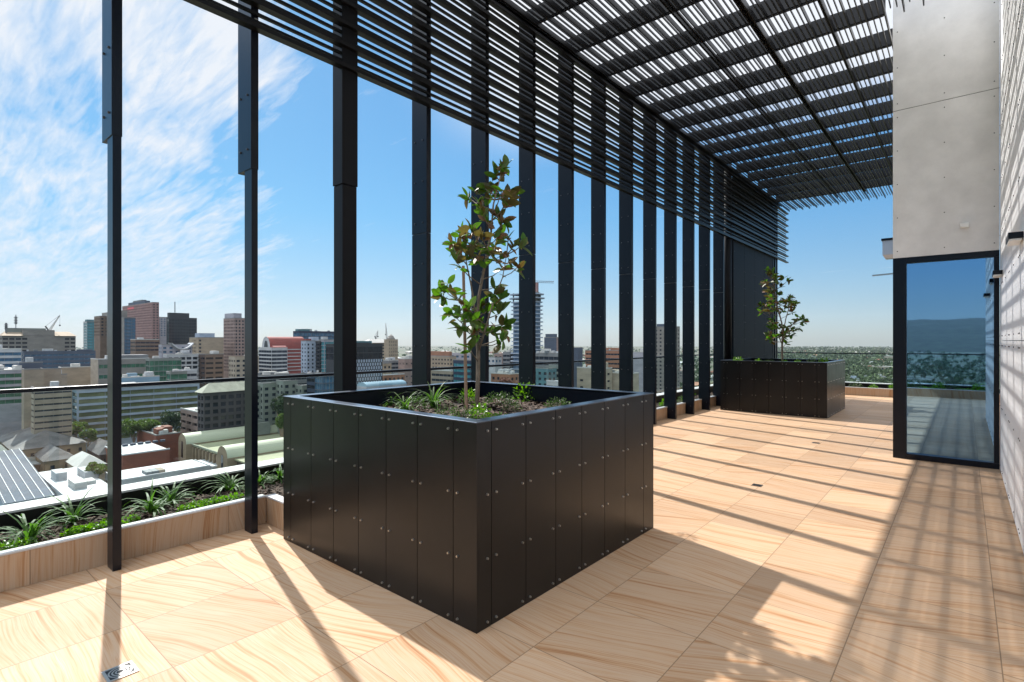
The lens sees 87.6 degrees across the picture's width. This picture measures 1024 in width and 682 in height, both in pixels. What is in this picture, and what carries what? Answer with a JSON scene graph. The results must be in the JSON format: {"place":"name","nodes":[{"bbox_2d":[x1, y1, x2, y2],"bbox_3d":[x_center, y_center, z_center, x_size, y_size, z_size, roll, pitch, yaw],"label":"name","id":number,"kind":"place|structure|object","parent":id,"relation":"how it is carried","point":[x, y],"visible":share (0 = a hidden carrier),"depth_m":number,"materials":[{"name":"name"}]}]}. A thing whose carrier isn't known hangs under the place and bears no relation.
{"place":"outdoors","nodes":[
{"label":"outdoors","id":0,"kind":"place"},
{"bbox_2d":[21,349,95,367],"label":"office building","id":1,"kind":"structure","parent":0,"point":[49,358],"depth_m":458.00,"materials":[{"name":"grey"}]},
{"bbox_2d":[66,451,106,480],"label":"stone building","id":2,"kind":"structure","parent":0,"point":[81,459],"depth_m":241.03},
{"bbox_2d":[86,438,106,464],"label":"stone building","id":3,"kind":"structure","parent":0,"point":[96,448],"depth_m":262.90,"materials":[{"name":"stone"}]},
{"bbox_2d":[90,354,147,384],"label":"office building","id":4,"kind":"structure","parent":0,"point":[133,363],"depth_m":371.57,"materials":[{"name":"concrete"}]},
{"bbox_2d":[72,382,199,451],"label":"office building","id":5,"kind":"structure","parent":0,"point":[89,406],"depth_m":324.49,"materials":[{"name":"grey"}]},
{"bbox_2d":[79,411,180,422],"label":"window","id":6,"kind":"structure","parent":5,"relation":"in","point":[102,419],"depth_m":323.68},
{"bbox_2d":[79,386,196,396],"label":"window","id":7,"kind":"structure","parent":5,"relation":"in","point":[92,394],"depth_m":328.45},
{"bbox_2d":[79,392,196,403],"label":"window","id":8,"kind":"structure","parent":5,"relation":"in","point":[99,400],"depth_m":328.65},
{"bbox_2d":[79,398,196,410],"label":"window","id":9,"kind":"structure","parent":5,"relation":"in","point":[91,407],"depth_m":328.45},
{"bbox_2d":[79,403,196,416],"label":"window","id":10,"kind":"structure","parent":5,"relation":"in","point":[97,413],"depth_m":328.45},
{"bbox_2d":[130,337,159,357],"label":"office building","id":11,"kind":"structure","parent":0,"point":[148,347],"depth_m":528.12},
{"bbox_2d":[105,459,209,484],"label":"warehouse","id":12,"kind":"structure","parent":0,"point":[140,474],"depth_m":223.12,"materials":[{"name":"white metal"}]},
{"bbox_2d":[159,317,165,343],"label":"office tower","id":13,"kind":"structure","parent":0,"point":[162,329],"depth_m":832.49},
{"bbox_2d":[145,356,181,380],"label":"office building","id":14,"kind":"structure","parent":0,"point":[156,365],"depth_m":357.63,"materials":[{"name":"glass"}]},
{"bbox_2d":[159,343,193,357],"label":"civic building","id":15,"kind":"structure","parent":0,"point":[170,348],"depth_m":485.98,"materials":[{"name":"concrete"}]},
{"bbox_2d":[163,350,197,379],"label":"apartment building","id":16,"kind":"structure","parent":0,"point":[189,360],"depth_m":403.26,"materials":[{"name":"grey"}]},
{"bbox_2d":[189,333,223,353],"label":"office building","id":17,"kind":"structure","parent":0,"point":[205,343],"depth_m":538.11,"materials":[{"name":"concrete"}]},
{"bbox_2d":[196,351,223,388],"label":"brick building","id":18,"kind":"structure","parent":0,"point":[211,365],"depth_m":407.04,"materials":[{"name":"brick"}]},
{"bbox_2d":[228,355,258,381],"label":"apartment building","id":19,"kind":"structure","parent":0,"point":[236,366],"depth_m":388.07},
{"bbox_2d":[258,346,287,374],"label":"office building","id":20,"kind":"structure","parent":0,"point":[272,358],"depth_m":417.97,"materials":[{"name":"concrete"}]},
{"bbox_2d":[262,337,303,373],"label":"vaulted building","id":21,"kind":"structure","parent":0,"point":[293,344],"depth_m":445.76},
{"bbox_2d":[301,337,318,372],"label":"apartment building","id":22,"kind":"structure","parent":0,"point":[308,354],"depth_m":404.97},
{"bbox_2d":[293,329,333,338],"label":"office building","id":23,"kind":"structure","parent":0,"point":[305,333],"depth_m":531.00,"materials":[{"name":"blue"}]},
{"bbox_2d":[315,340,320,371],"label":"apartment building","id":24,"kind":"structure","parent":0,"point":[318,354],"depth_m":405.02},
{"bbox_2d":[319,337,333,371],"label":"apartment building","id":25,"kind":"structure","parent":0,"point":[325,341],"depth_m":403.63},
{"bbox_2d":[384,335,397,359],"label":"office tower","id":26,"kind":"structure","parent":0,"point":[390,345],"depth_m":563.69,"materials":[{"name":"concrete"}]},
{"bbox_2d":[398,355,411,385],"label":"apartment building","id":27,"kind":"structure","parent":0,"point":[404,362],"depth_m":433.03,"materials":[{"name":"grey"}]},
{"bbox_2d":[431,369,452,383],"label":"office building","id":28,"kind":"structure","parent":0,"point":[441,376],"depth_m":366.21,"materials":[{"name":"grey"}]},
{"bbox_2d":[431,351,455,367],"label":"apartment building","id":29,"kind":"structure","parent":0,"point":[442,358],"depth_m":476.81,"materials":[{"name":"grey"}]},
{"bbox_2d":[0,386,889,548],"bbox_3d":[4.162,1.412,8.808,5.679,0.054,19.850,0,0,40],"label":"bark mulch","id":30,"kind":"object","parent":0,"point":[57,528],"visible":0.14,"depth_m":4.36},
{"bbox_2d":[0,535,39,550],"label":"ground cover","id":31,"kind":"object","parent":30,"relation":"on","point":[18,543],"visible":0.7,"depth_m":3.65,"materials":[{"name":"green plant"}]},
{"bbox_2d":[0,505,91,547],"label":"strappy grass","id":32,"kind":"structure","parent":30,"relation":"on","point":[30,531],"depth_m":3.79,"materials":[{"name":"plant"}]},
{"bbox_2d":[35,487,106,531],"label":"strappy grass","id":33,"kind":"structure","parent":30,"relation":"on","point":[70,515],"depth_m":4.17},
{"bbox_2d":[59,514,140,535],"bbox_3d":[-3.086,1.391,4.019,0.147,0.086,0.505,0,0,40],"label":"ground cover","id":34,"kind":"object","parent":30,"relation":"on","point":[78,529],"visible":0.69,"depth_m":3.95,"materials":[{"name":"green plant"}]},
{"bbox_2d":[122,478,186,517],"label":"strappy grass","id":35,"kind":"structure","parent":30,"relation":"on","point":[150,506],"depth_m":4.39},
{"bbox_2d":[143,478,204,508],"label":"strappy grass","id":36,"kind":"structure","parent":30,"relation":"on","point":[171,497],"depth_m":4.69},
{"bbox_2d":[175,492,244,512],"bbox_3d":[-2.587,1.387,4.606,0.193,0.093,0.571,0,0,40],"label":"ground cover","id":37,"kind":"object","parent":30,"relation":"on","point":[208,501],"visible":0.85,"depth_m":4.57,"materials":[{"name":"green plant"}]},
{"bbox_2d":[194,471,244,496],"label":"strappy grass","id":38,"kind":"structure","parent":30,"relation":"on","point":[231,485],"depth_m":5.04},
{"bbox_2d":[0,0,892,347],"label":"sky","id":39,"kind":"structure","parent":0,"point":[183,190],"materials":[{"name":"blue"}]},
{"bbox_2d":[453,359,470,381],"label":"office building","id":40,"kind":"structure","parent":0,"point":[458,375],"depth_m":336.25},
{"bbox_2d":[76,346,892,481],"bbox_3d":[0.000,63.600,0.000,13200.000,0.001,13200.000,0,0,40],"label":"city ground","id":41,"kind":"structure","parent":0,"point":[402,350],"depth_m":3991.94,"materials":[{"name":"grey"}]},
{"bbox_2d":[0,365,21,435],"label":"office building","id":42,"kind":"structure","parent":41,"relation":"on","point":[10,410],"depth_m":296.78,"materials":[{"name":"grey"}]},
{"bbox_2d":[0,345,21,367],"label":"office building","id":43,"kind":"structure","parent":41,"relation":"on","point":[9,357],"depth_m":335.05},
{"bbox_2d":[0,449,54,505],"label":"warehouse","id":44,"kind":"structure","parent":41,"relation":"on","point":[22,479],"depth_m":207.08,"materials":[{"name":"white metal"}]},
{"bbox_2d":[16,357,42,368],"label":"office building","id":45,"kind":"structure","parent":41,"relation":"on","point":[28,363],"depth_m":309.77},
{"bbox_2d":[21,368,43,428],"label":"service tower","id":46,"kind":"structure","parent":41,"relation":"on","point":[33,377],"depth_m":286.67,"materials":[{"name":"concrete"}]},
{"bbox_2d":[0,328,75,350],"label":"hospital block","id":47,"kind":"structure","parent":41,"relation":"on","point":[31,339],"depth_m":540.47,"materials":[{"name":"concrete"}]},
{"bbox_2d":[0,426,85,456],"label":"stone building","id":48,"kind":"structure","parent":41,"relation":"on","point":[27,442],"depth_m":266.69,"materials":[{"name":"stone"}]},
{"bbox_2d":[31,381,71,435],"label":"office building","id":49,"kind":"structure","parent":41,"relation":"on","point":[51,411],"depth_m":273.78,"materials":[{"name":"concrete"}]},
{"bbox_2d":[44,368,60,386],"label":"service tower","id":50,"kind":"structure","parent":41,"relation":"on","point":[52,374],"depth_m":302.81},
{"bbox_2d":[33,443,72,471],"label":"stone building","id":51,"kind":"structure","parent":41,"relation":"on","point":[49,457],"depth_m":246.95,"materials":[{"name":"stone"}]},
{"bbox_2d":[39,466,106,496],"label":"warehouse","id":52,"kind":"structure","parent":41,"relation":"on","point":[65,481],"depth_m":209.17,"materials":[{"name":"white metal"}]},
{"bbox_2d":[58,363,90,385],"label":"warehouse","id":53,"kind":"structure","parent":41,"relation":"on","point":[77,374],"depth_m":377.36,"materials":[{"name":"concrete"}]},
{"bbox_2d":[68,421,88,437],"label":"street tree","id":54,"kind":"object","parent":41,"relation":"on","point":[77,427],"visible":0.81,"depth_m":284.34,"materials":[{"name":"green plant"}]},
{"bbox_2d":[78,428,97,452],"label":"street tree","id":55,"kind":"object","parent":41,"relation":"on","point":[90,434],"visible":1,"depth_m":271.12,"materials":[{"name":"green plant"}]},
{"bbox_2d":[83,319,93,350],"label":"office tower","id":56,"kind":"structure","parent":41,"relation":"on","point":[88,333],"depth_m":693.88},
{"bbox_2d":[84,461,106,477],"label":"street tree","id":57,"kind":"object","parent":41,"relation":"on","point":[99,468],"visible":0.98,"depth_m":217.74,"materials":[{"name":"green plant"}]},
{"bbox_2d":[94,316,106,358],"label":"office tower","id":58,"kind":"structure","parent":41,"relation":"on","point":[100,337],"depth_m":603.67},
{"bbox_2d":[102,310,135,354],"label":"office tower","id":59,"kind":"structure","parent":41,"relation":"on","point":[128,328],"depth_m":563.79,"materials":[{"name":"concrete"}]},
{"bbox_2d":[122,418,146,442],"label":"street tree","id":60,"kind":"object","parent":41,"relation":"on","point":[131,427],"visible":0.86,"depth_m":285.52,"materials":[{"name":"green plant"}]},
{"bbox_2d":[105,439,169,471],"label":"brick hall","id":61,"kind":"structure","parent":41,"relation":"on","point":[142,454],"depth_m":248.70,"materials":[{"name":"brown brick"}]},
{"bbox_2d":[122,300,158,338],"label":"office tower","id":62,"kind":"structure","parent":41,"relation":"on","point":[145,313],"depth_m":769.82,"materials":[{"name":"pink"}]},
{"bbox_2d":[122,372,159,382],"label":"warehouse","id":63,"kind":"structure","parent":41,"relation":"on","point":[145,377],"depth_m":336.83,"materials":[{"name":"grey"}]},
{"bbox_2d":[138,418,160,431],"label":"street tree","id":64,"kind":"object","parent":41,"relation":"on","point":[147,426],"visible":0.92,"depth_m":287.51,"materials":[{"name":"green plant"}]},
{"bbox_2d":[137,425,180,462],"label":"brick building","id":65,"kind":"structure","parent":41,"relation":"on","point":[169,434],"depth_m":279.66,"materials":[{"name":"brown"}]},
{"bbox_2d":[160,410,181,428],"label":"street tree","id":66,"kind":"object","parent":41,"relation":"on","point":[172,419],"visible":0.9,"depth_m":295.83,"materials":[{"name":"green plant"}]},
{"bbox_2d":[166,369,186,380],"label":"office building","id":67,"kind":"structure","parent":41,"relation":"on","point":[175,375],"depth_m":343.54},
{"bbox_2d":[166,302,196,343],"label":"office tower","id":68,"kind":"structure","parent":41,"relation":"on","point":[181,328],"depth_m":649.04,"materials":[{"name":"glass"}]},
{"bbox_2d":[180,407,197,433],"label":"car park building","id":69,"kind":"structure","parent":41,"relation":"on","point":[189,420],"depth_m":304.95,"materials":[{"name":"white"}]},
{"bbox_2d":[195,381,244,431],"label":"brick building","id":70,"kind":"structure","parent":41,"relation":"on","point":[221,405],"depth_m":278.94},
{"bbox_2d":[178,419,282,468],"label":"market hall","id":71,"kind":"structure","parent":41,"relation":"on","point":[222,448],"depth_m":256.25,"materials":[{"name":"green metal"}]},
{"bbox_2d":[223,313,244,381],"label":"apartment tower","id":72,"kind":"structure","parent":41,"relation":"on","point":[234,334],"depth_m":566.33,"materials":[{"name":"concrete"}]},
{"bbox_2d":[258,382,275,424],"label":"apartment building","id":73,"kind":"structure","parent":41,"relation":"on","point":[267,396],"depth_m":288.24,"materials":[{"name":"concrete"}]},
{"bbox_2d":[270,393,286,435],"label":"street tree","id":74,"kind":"object","parent":41,"relation":"on","point":[278,406],"visible":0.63,"depth_m":281.04,"materials":[{"name":"green plant"}]},
{"bbox_2d":[276,380,297,433],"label":"apartment building","id":75,"kind":"structure","parent":41,"relation":"on","point":[287,387],"depth_m":288.79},
{"bbox_2d":[258,370,325,384],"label":"apartment building","id":76,"kind":"structure","parent":41,"relation":"on","point":[302,380],"depth_m":309.32,"materials":[{"name":"grey"}]},
{"bbox_2d":[314,373,333,392],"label":"office building","id":77,"kind":"structure","parent":41,"relation":"on","point":[323,384],"depth_m":278.88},
{"bbox_2d":[326,341,382,383],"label":"office building","id":78,"kind":"structure","parent":41,"relation":"on","point":[369,356],"depth_m":316.56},
{"bbox_2d":[357,380,406,389],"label":"sports hall","id":79,"kind":"structure","parent":41,"relation":"on","point":[378,384],"depth_m":254.93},
{"bbox_2d":[76,346,892,389],"bbox_3d":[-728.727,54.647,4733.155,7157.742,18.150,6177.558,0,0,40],"label":"suburban trees","id":80,"kind":"object","parent":41,"relation":"on","point":[696,366],"visible":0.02,"depth_m":1778.22,"materials":[{"name":"green plant"}]},
{"bbox_2d":[491,369,518,383],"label":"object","id":81,"kind":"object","parent":41,"relation":"on","point":[512,375],"visible":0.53,"depth_m":335.38,"materials":[{"name":"grey"}]},
{"bbox_2d":[778,346,892,382],"bbox_3d":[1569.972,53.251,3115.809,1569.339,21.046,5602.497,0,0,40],"label":"parkland trees","id":82,"kind":"object","parent":41,"relation":"on","point":[859,373],"visible":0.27,"depth_m":1586.63,"materials":[{"name":"green plant"}]},
{"bbox_2d":[489,357,501,381],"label":"office building","id":83,"kind":"structure","parent":0,"point":[494,360],"depth_m":432.56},
{"bbox_2d":[503,350,512,368],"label":"office building","id":84,"kind":"structure","parent":0,"point":[507,356],"depth_m":452.49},
{"bbox_2d":[0,395,1023,681],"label":"terrace floor","id":85,"kind":"structure","parent":0,"point":[848,549],"depth_m":3.30,"materials":[{"name":"tile"}]},
{"bbox_2d":[101,660,138,681],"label":"floor drain","id":86,"kind":"object","parent":85,"relation":"on","point":[120,671],"visible":1,"depth_m":2.58,"materials":[{"name":"silver metal"}]},
{"bbox_2d":[0,396,715,591],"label":"garden kerb","id":87,"kind":"structure","parent":85,"relation":"on","point":[36,562],"depth_m":3.96,"materials":[{"name":"stone"}]},
{"bbox_2d":[283,381,653,633],"bbox_3d":[-0.319,1.021,4.436,2.184,1.154,2.184,0,0,40],"label":"planter box","id":88,"kind":"object","parent":85,"relation":"on","point":[476,526],"visible":0.98,"depth_m":3.48,"materials":[{"name":"black metal"}]},
{"bbox_2d":[373,395,558,418],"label":"bark mulch","id":89,"kind":"object","parent":88,"relation":"in","point":[522,404],"visible":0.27,"depth_m":4.91,"materials":[{"name":"wood"}]},
{"bbox_2d":[381,390,429,410],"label":"strappy grass","id":90,"kind":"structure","parent":89,"relation":"on","point":[404,406],"depth_m":4.62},
{"bbox_2d":[404,381,456,411],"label":"strappy grass","id":91,"kind":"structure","parent":89,"relation":"on","point":[433,401],"depth_m":4.91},
{"bbox_2d":[462,266,467,410],"bbox_3d":[-0.415,0.018,4.721,0.058,1.366,0.030,0,0,4],"label":"tree stake","id":92,"kind":"object","parent":89,"relation":"on","point":[465,358],"visible":0.66,"depth_m":4.71,"materials":[{"name":"brown wood"}]},
{"bbox_2d":[466,403,491,418],"bbox_3d":[-0.245,0.548,4.155,0.213,0.157,0.233,0,0,28],"label":"shrub","id":93,"kind":"object","parent":89,"relation":"on","point":[480,409],"visible":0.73,"depth_m":4.14,"materials":[{"name":"green plant"}]},
{"bbox_2d":[430,154,531,409],"bbox_3d":[-0.285,-0.530,4.730,0.861,2.362,0.776,0,0,-9],"label":"young magnolia","id":94,"kind":"object","parent":89,"relation":"on","point":[456,250],"visible":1,"depth_m":4.64,"materials":[{"name":"green plant"}]},
{"bbox_2d":[481,391,515,405],"bbox_3d":[-0.123,0.546,5.110,0.351,0.143,0.365,0,0,40],"label":"shrub","id":95,"kind":"object","parent":89,"relation":"on","point":[502,397],"visible":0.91,"depth_m":5.10,"materials":[{"name":"green plant"}]},
{"bbox_2d":[510,381,535,401],"bbox_3d":[0.138,0.522,5.404,0.298,0.220,0.326,0,0,-16],"label":"shrub","id":96,"kind":"object","parent":89,"relation":"on","point":[522,390],"visible":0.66,"depth_m":5.37,"materials":[{"name":"green plant"}]},
{"bbox_2d":[102,0,924,570],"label":"louvre pergola","id":97,"kind":"object","parent":85,"relation":"on","point":[826,174],"visible":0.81,"depth_m":7.67,"materials":[{"name":"grey"}]},
{"bbox_2d":[732,177,777,358],"bbox_3d":[6.986,-1.300,15.280,0.130,5.799,4.236,0,0,40],"label":"panel screen","id":98,"kind":"object","parent":85,"relation":"on","point":[749,274],"visible":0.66,"depth_m":14.78,"materials":[{"name":"grey"}]},
{"bbox_2d":[720,358,844,417],"bbox_3d":[6.377,1.021,12.532,2.184,1.154,2.184,0,0,40],"label":"planter box","id":99,"kind":"object","parent":85,"relation":"on","point":[803,387],"visible":1,"depth_m":11.68,"materials":[{"name":"black metal"}]},
{"bbox_2d":[756,266,808,360],"bbox_3d":[6.289,-0.553,12.458,1.051,2.410,0.947,0,0,21],"label":"young magnolia","id":100,"kind":"object","parent":99,"relation":"in","point":[786,301],"visible":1,"depth_m":12.44,"materials":[{"name":"green plant"}]},
{"bbox_2d":[845,387,892,396],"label":"garden kerb","id":101,"kind":"structure","parent":85,"relation":"on","point":[876,392],"depth_m":15.47,"materials":[{"name":"stone"}]},
{"bbox_2d":[893,0,999,468],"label":"stair lobby","id":102,"kind":"object","parent":85,"relation":"on","point":[946,183],"visible":1,"depth_m":6.98,"materials":[{"name":"grey"}]},
{"bbox_2d":[881,238,892,259],"bbox_3d":[5.369,-1.310,7.608,0.148,0.280,0.250,0,0,40],"label":"flood light","id":103,"kind":"object","parent":102,"relation":"attached to","point":[887,248],"visible":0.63,"depth_m":7.53,"materials":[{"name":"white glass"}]},
{"bbox_2d":[1000,0,1023,552],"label":"white clad wall","id":104,"kind":"structure","parent":85,"relation":"on","point":[1012,257],"depth_m":4.90,"materials":[{"name":"grey"}]},
{"bbox_2d":[1006,231,1022,245],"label":"wall light","id":105,"kind":"object","parent":104,"relation":"attached to","point":[1014,238],"visible":1,"depth_m":4.02,"materials":[{"name":"black"}]},
{"bbox_2d":[509,292,544,372],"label":"unfinished tower","id":106,"kind":"structure","parent":0,"point":[515,337],"depth_m":440.14,"materials":[{"name":"concrete"}]},
{"bbox_2d":[536,367,556,385],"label":"apartment building","id":107,"kind":"structure","parent":0,"point":[543,375],"depth_m":292.78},
{"bbox_2d":[536,349,557,367],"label":"office building","id":108,"kind":"structure","parent":0,"point":[545,355],"depth_m":337.26,"materials":[{"name":"grey"}]},
{"bbox_2d":[544,334,557,351],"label":"apartment tower","id":109,"kind":"structure","parent":0,"point":[551,341],"depth_m":564.19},
{"bbox_2d":[574,347,582,387],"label":"office building","id":110,"kind":"structure","parent":0,"point":[578,353],"depth_m":501.79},
{"bbox_2d":[577,362,611,389],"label":"office building","id":111,"kind":"structure","parent":0,"point":[584,376],"depth_m":307.49,"materials":[{"name":"grey"}]},
{"bbox_2d":[585,348,618,368],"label":"brick building","id":112,"kind":"structure","parent":0,"point":[612,353],"depth_m":527.47,"materials":[{"name":"orange"}]},
{"bbox_2d":[612,369,638,391],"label":"warehouse","id":113,"kind":"structure","parent":0,"point":[615,379],"depth_m":305.80,"materials":[{"name":"grey"}]},
{"bbox_2d":[633,348,642,391],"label":"office building","id":114,"kind":"structure","parent":0,"point":[637,365],"depth_m":434.57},
{"bbox_2d":[657,324,679,392],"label":"apartment tower","id":115,"kind":"structure","parent":0,"point":[660,361],"depth_m":424.59,"materials":[{"name":"concrete"}]},
{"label":"roof slab","id":116,"kind":"structure","parent":0,"visible":0},
{"bbox_2d":[0,384,712,531],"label":"parapet upstand","id":117,"kind":"object","parent":116,"relation":"on","point":[32,512],"depth_m":4.61,"materials":[{"name":"concrete"}]},
{"bbox_2d":[0,354,712,393],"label":"glass balustrade","id":118,"kind":"object","parent":117,"relation":"on","point":[40,389],"visible":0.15,"depth_m":5.20,"materials":[{"name":"glass"}]},
{"bbox_2d":[845,381,892,388],"bbox_3d":[11.696,1.738,15.610,8.568,0.925,0.280,0,0,40],"label":"parapet upstand","id":119,"kind":"object","parent":116,"relation":"on","point":[879,385],"depth_m":16.19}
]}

